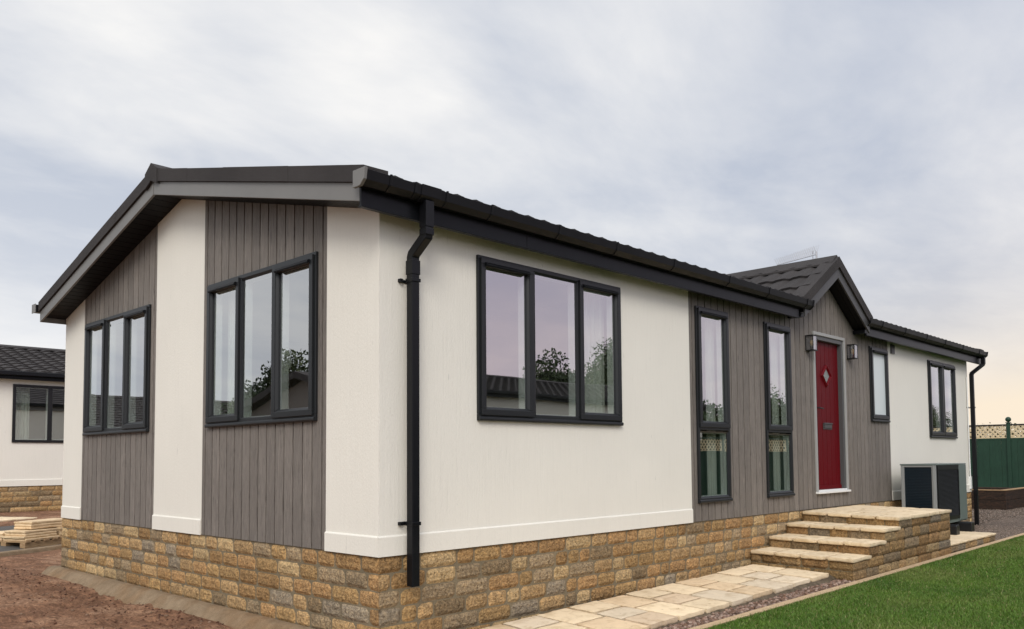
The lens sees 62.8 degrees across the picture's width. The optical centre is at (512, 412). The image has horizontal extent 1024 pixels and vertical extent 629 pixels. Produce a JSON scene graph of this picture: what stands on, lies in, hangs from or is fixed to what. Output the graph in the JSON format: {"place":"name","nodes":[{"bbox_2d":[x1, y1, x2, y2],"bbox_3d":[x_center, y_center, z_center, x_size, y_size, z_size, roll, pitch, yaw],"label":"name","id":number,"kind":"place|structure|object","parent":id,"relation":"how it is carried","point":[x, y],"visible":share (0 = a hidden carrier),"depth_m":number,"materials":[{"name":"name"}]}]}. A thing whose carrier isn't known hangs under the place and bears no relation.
{"place":"outdoors","nodes":[
{"label":"outdoors","id":0,"kind":"place"},
{"bbox_2d":[0,525,59,551],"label":"road","id":1,"kind":"structure","parent":0,"point":[8,548],"depth_m":12.84,"materials":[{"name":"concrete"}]},
{"bbox_2d":[0,537,62,548],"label":"timber pallet","id":2,"kind":"object","parent":1,"relation":"on","point":[38,543],"visible":0.34,"depth_m":12.90,"materials":[{"name":"brown wood"}]},
{"bbox_2d":[0,530,7,540],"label":"slab stack","id":3,"kind":"object","parent":2,"relation":"on","point":[2,533],"visible":0.16,"depth_m":12.88,"materials":[{"name":"stone"}]},
{"bbox_2d":[2,528,58,540],"bbox_3d":[-7.498,1.897,13.067,0.459,0.161,0.661,-1,-3,16],"label":"slab stack","id":4,"kind":"object","parent":2,"relation":"on","point":[30,534],"visible":0.95,"depth_m":12.85,"materials":[{"name":"stone"}]},
{"bbox_2d":[14,518,61,528],"bbox_3d":[-7.442,1.762,13.327,0.362,0.122,0.836,-1,-3,16],"label":"slab stack","id":5,"kind":"object","parent":4,"relation":"on","point":[42,523],"visible":0.79,"depth_m":13.07,"materials":[{"name":"stone"}]},
{"bbox_2d":[50,527,62,536],"bbox_3d":[-7.309,1.927,13.706,0.472,0.168,0.649,-1,-3,16],"label":"slab stack","id":6,"kind":"object","parent":2,"relation":"on","point":[59,531],"visible":0.12,"depth_m":13.37,"materials":[{"name":"stone"}]},
{"bbox_2d":[0,510,60,526],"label":"soil bank","id":7,"kind":"structure","parent":0,"point":[47,514],"depth_m":16.96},
{"bbox_2d":[0,517,36,521],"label":"garden path","id":8,"kind":"structure","parent":7,"relation":"on","point":[4,519],"depth_m":15.76,"materials":[{"name":"stone"}]},
{"bbox_2d":[0,344,65,512],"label":"neighbour bungalow","id":9,"kind":"object","parent":7,"relation":"on","point":[31,473],"visible":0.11,"depth_m":18.27,"materials":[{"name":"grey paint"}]},
{"bbox_2d":[15,388,29,438],"bbox_3d":[-10.600,0.193,18.148,0.041,1.550,0.277,-3,-4,44],"label":"curtain","id":10,"kind":"object","parent":9,"relation":"hanging from","point":[22,411],"visible":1,"depth_m":18.16,"materials":[{"name":"fabric"}]},
{"bbox_2d":[12,384,64,442],"bbox_3d":[-10.168,0.040,18.436,0.105,1.249,1.460,-3,-4,44],"label":"window","id":11,"kind":"structure","parent":9,"relation":"in","point":[49,389],"depth_m":18.35,"materials":[{"name":"black metal"}]},
{"bbox_2d":[0,549,234,628],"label":"soil","id":12,"kind":"structure","parent":0,"point":[35,563],"depth_m":7.72,"materials":[{"name":"brown soil"}]},
{"bbox_2d":[42,565,313,628],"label":"footing","id":13,"kind":"object","parent":12,"relation":"on","point":[125,592],"visible":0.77,"depth_m":7.61,"materials":[{"name":"concrete"}]},
{"bbox_2d":[0,0,1023,436],"label":"sky","id":14,"kind":"structure","parent":0,"point":[885,137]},
{"bbox_2d":[751,505,951,580],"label":"stone steps","id":15,"kind":"structure","parent":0,"point":[854,542],"depth_m":9.26,"materials":[{"name":"stone"}]},
{"bbox_2d":[700,534,1023,628],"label":"lawn","id":16,"kind":"structure","parent":0,"point":[895,612],"depth_m":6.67,"materials":[{"name":"plant"}]},
{"bbox_2d":[957,507,1023,551],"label":"gravel yard","id":17,"kind":"structure","parent":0,"point":[1003,523],"depth_m":15.15,"materials":[{"name":"grey gravel"}]},
{"bbox_2d":[949,531,995,552],"bbox_3d":[5.782,1.848,11.621,1.158,0.294,2.061,-3,-4,44],"label":"paved pad","id":18,"kind":"object","parent":17,"relation":"on","point":[963,540],"visible":0.31,"depth_m":11.32,"materials":[{"name":"stone"}]},
{"bbox_2d":[900,463,974,534],"bbox_3d":[6.194,1.236,12.203,0.700,0.988,1.352,-3,-4,44],"label":"heat pump","id":19,"kind":"object","parent":18,"relation":"on","point":[935,485],"visible":0.68,"depth_m":11.88,"materials":[{"name":"grey metal"}]},
{"bbox_2d":[969,417,1023,487],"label":"trellis fence","id":20,"kind":"object","parent":17,"relation":"on","point":[995,465],"visible":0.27,"depth_m":22.63,"materials":[{"name":"green paint"}]},
{"bbox_2d":[971,487,1023,509],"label":"sleeper planter","id":21,"kind":"object","parent":17,"relation":"on","point":[997,498],"visible":0.39,"depth_m":19.27,"materials":[{"name":"brown wood"}]},
{"label":"ground","id":22,"kind":"structure","parent":0,"visible":0},
{"bbox_2d":[0,544,62,556],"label":"kerb","id":23,"kind":"structure","parent":22,"relation":"on","point":[29,550],"depth_m":12.38,"materials":[{"name":"concrete"}]},
{"bbox_2d":[32,163,987,628],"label":"park home","id":24,"kind":"object","parent":22,"relation":"on","point":[332,397],"visible":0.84,"depth_m":7.35,"materials":[{"name":"white paint"}]},
{"bbox_2d":[82,304,151,435],"bbox_3d":[-4.178,-0.404,8.874,1.714,1.263,0.139,-3,-4,44],"label":"window","id":25,"kind":"structure","parent":24,"relation":"in","point":[117,348],"depth_m":8.82,"materials":[{"name":"black"}]},
{"bbox_2d":[204,251,318,427],"bbox_3d":[-2.063,-0.532,6.814,1.725,1.263,0.114,-3,-4,44],"label":"window","id":26,"kind":"structure","parent":24,"relation":"in","point":[262,324],"depth_m":6.74,"materials":[{"name":"black"}]},
{"bbox_2d":[476,255,623,425],"bbox_3d":[0.341,-0.539,7.012,0.161,1.263,1.797,-3,-4,44],"label":"window","id":27,"kind":"structure","parent":24,"relation":"in","point":[594,308],"depth_m":7.19,"materials":[{"name":"black"}]},
{"bbox_2d":[585,382,587,411],"bbox_3d":[0.675,-0.320,7.523,0.057,1.650,0.486,-3,-4,43],"label":"curtain","id":28,"kind":"object","parent":24,"relation":"hanging from","point":[586,409],"depth_m":7.47,"materials":[{"name":"fabric"}]},
{"bbox_2d":[694,305,732,503],"bbox_3d":[2.088,-0.077,8.777,0.139,2.019,0.641,-3,-4,44],"label":"window","id":29,"kind":"structure","parent":24,"relation":"in","point":[711,326],"depth_m":8.76,"materials":[{"name":"black"}]},
{"bbox_2d":[763,321,794,497],"bbox_3d":[3.104,-0.027,9.826,0.139,2.019,0.640,-3,-4,44],"label":"window","id":30,"kind":"structure","parent":24,"relation":"in","point":[776,338],"depth_m":9.81,"materials":[{"name":"black"}]},
{"bbox_2d":[812,331,850,493],"bbox_3d":[4.099,0.012,10.878,0.135,2.045,0.974,-3,-4,44],"label":"front door","id":31,"kind":"structure","parent":24,"relation":"in","point":[829,369],"depth_m":10.97,"materials":[{"name":"red"}]},
{"bbox_2d":[868,346,890,422],"bbox_3d":[5.266,-0.396,12.086,0.139,1.068,0.656,-3,-4,44],"label":"window","id":32,"kind":"structure","parent":24,"relation":"in","point":[878,357],"depth_m":12.07,"materials":[{"name":"black"}]},
{"bbox_2d":[927,360,957,438],"bbox_3d":[7.192,-0.203,14.069,0.139,1.265,1.338,-3,-4,44],"label":"window","id":33,"kind":"structure","parent":24,"relation":"in","point":[942,405],"depth_m":14.00,"materials":[{"name":"black"}]},
{"bbox_2d":[649,575,855,628],"bbox_3d":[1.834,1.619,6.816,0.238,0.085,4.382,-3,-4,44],"label":"pebbles","id":34,"kind":"object","parent":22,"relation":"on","point":[715,616],"visible":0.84,"depth_m":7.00,"materials":[{"name":"beige gravel"}]},
{"bbox_2d":[482,564,828,628],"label":"path","id":35,"kind":"structure","parent":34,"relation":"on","point":[657,607],"depth_m":7.04,"materials":[{"name":"stone"}]},
{"bbox_2d":[689,533,1023,628],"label":"lawn edging","id":36,"kind":"object","parent":22,"relation":"on","point":[752,612],"visible":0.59,"depth_m":7.73,"materials":[{"name":"beige concrete"}]},
{"bbox_2d":[969,422,1023,479],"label":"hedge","id":37,"kind":"object","parent":22,"relation":"on","point":[998,434],"depth_m":23.34,"materials":[{"name":"green plant"}]}
]}

